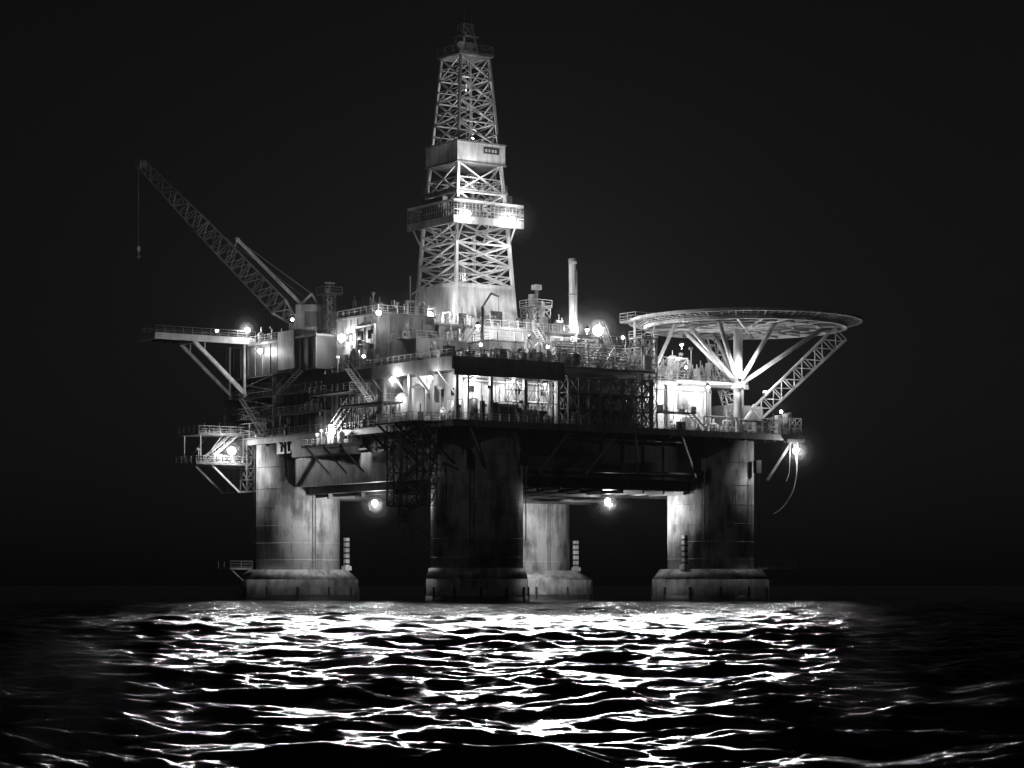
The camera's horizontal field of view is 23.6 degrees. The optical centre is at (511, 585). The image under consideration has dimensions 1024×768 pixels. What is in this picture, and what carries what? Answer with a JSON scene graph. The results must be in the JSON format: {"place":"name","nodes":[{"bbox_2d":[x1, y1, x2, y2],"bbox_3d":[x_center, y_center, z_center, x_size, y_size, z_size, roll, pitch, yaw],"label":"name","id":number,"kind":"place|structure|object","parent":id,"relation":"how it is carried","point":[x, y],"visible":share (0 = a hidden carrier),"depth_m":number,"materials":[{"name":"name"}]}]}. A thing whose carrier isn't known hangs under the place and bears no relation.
{"place":"outdoors","nodes":[
{"label":"outdoors","id":0,"kind":"place"},
{"bbox_2d":[0,586,1023,767],"bbox_3d":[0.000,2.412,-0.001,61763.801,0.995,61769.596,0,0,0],"label":"sea water","id":1,"kind":"structure","parent":0,"point":[605,677],"depth_m":60.01,"materials":[{"name":"black liquid"}]},
{"bbox_2d":[137,258,804,601],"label":"offshore oil platform","id":2,"kind":"structure","parent":1,"relation":"in","point":[495,469],"depth_m":376.79,"materials":[{"name":"white paint"}]},
{"bbox_2d":[134,159,328,374],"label":"pedestal crane","id":3,"kind":"object","parent":2,"relation":"on","point":[307,315],"visible":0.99,"depth_m":388.55,"materials":[{"name":"white paint"}]},
{"bbox_2d":[228,447,235,455],"bbox_3d":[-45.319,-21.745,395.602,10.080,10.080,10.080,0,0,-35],"label":"floodlight","id":4,"kind":"object","parent":2,"relation":"attached to","point":[231,451],"visible":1,"depth_m":395.97,"materials":[{"name":"white paint"}]},
{"bbox_2d":[329,428,334,434],"bbox_3d":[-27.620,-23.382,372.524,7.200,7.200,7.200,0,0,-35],"label":"floodlight","id":5,"kind":"object","parent":2,"relation":"attached to","point":[332,431],"visible":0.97,"depth_m":372.93,"materials":[{"name":"white paint"}]},
{"bbox_2d":[338,335,344,343],"bbox_3d":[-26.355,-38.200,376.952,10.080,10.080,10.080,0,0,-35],"label":"floodlight","id":6,"kind":"object","parent":2,"relation":"attached to","point":[341,338],"visible":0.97,"depth_m":377.37,"materials":[{"name":"white paint"}]},
{"bbox_2d":[407,11,523,328],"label":"drilling derrick","id":7,"kind":"object","parent":2,"relation":"on","point":[458,156],"visible":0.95,"depth_m":390.82,"materials":[{"name":"white paint"}]},
{"bbox_2d":[465,211,470,218],"bbox_3d":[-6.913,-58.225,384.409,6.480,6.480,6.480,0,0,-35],"label":"floodlight","id":8,"kind":"object","parent":7,"relation":"attached to","point":[467,214],"visible":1,"depth_m":384.82,"materials":[{"name":"white paint"}]},
{"bbox_2d":[509,217,514,225],"bbox_3d":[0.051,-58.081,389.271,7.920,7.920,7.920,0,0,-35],"label":"floodlight","id":9,"kind":"object","parent":7,"relation":"attached to","point":[511,220],"visible":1,"depth_m":389.75,"materials":[{"name":"white paint"}]},
{"bbox_2d":[478,342,483,350],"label":"floodlight","id":10,"kind":"object","parent":2,"relation":"attached to","point":[480,344],"visible":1,"depth_m":352.00,"materials":[{"name":"white paint"}]},
{"bbox_2d":[593,325,602,335],"bbox_3d":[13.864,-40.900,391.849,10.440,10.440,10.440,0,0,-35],"label":"floodlight","id":11,"kind":"object","parent":2,"relation":"attached to","point":[596,330],"visible":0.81,"depth_m":392.06,"materials":[{"name":"white paint"}]},
{"bbox_2d":[599,307,862,430],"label":"helideck","id":12,"kind":"object","parent":2,"relation":"on","point":[737,328],"visible":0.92,"depth_m":383.64,"materials":[{"name":"white paint"}]},
{"bbox_2d":[793,447,798,455],"bbox_3d":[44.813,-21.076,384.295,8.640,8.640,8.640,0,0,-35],"label":"floodlight","id":13,"kind":"object","parent":2,"relation":"attached to","point":[795,450],"visible":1,"depth_m":384.71,"materials":[{"name":"white paint"}]},
{"bbox_2d":[0,0,1023,585],"label":"sky","id":14,"kind":"structure","parent":0,"point":[863,158],"materials":[{"name":"black"}]}
]}

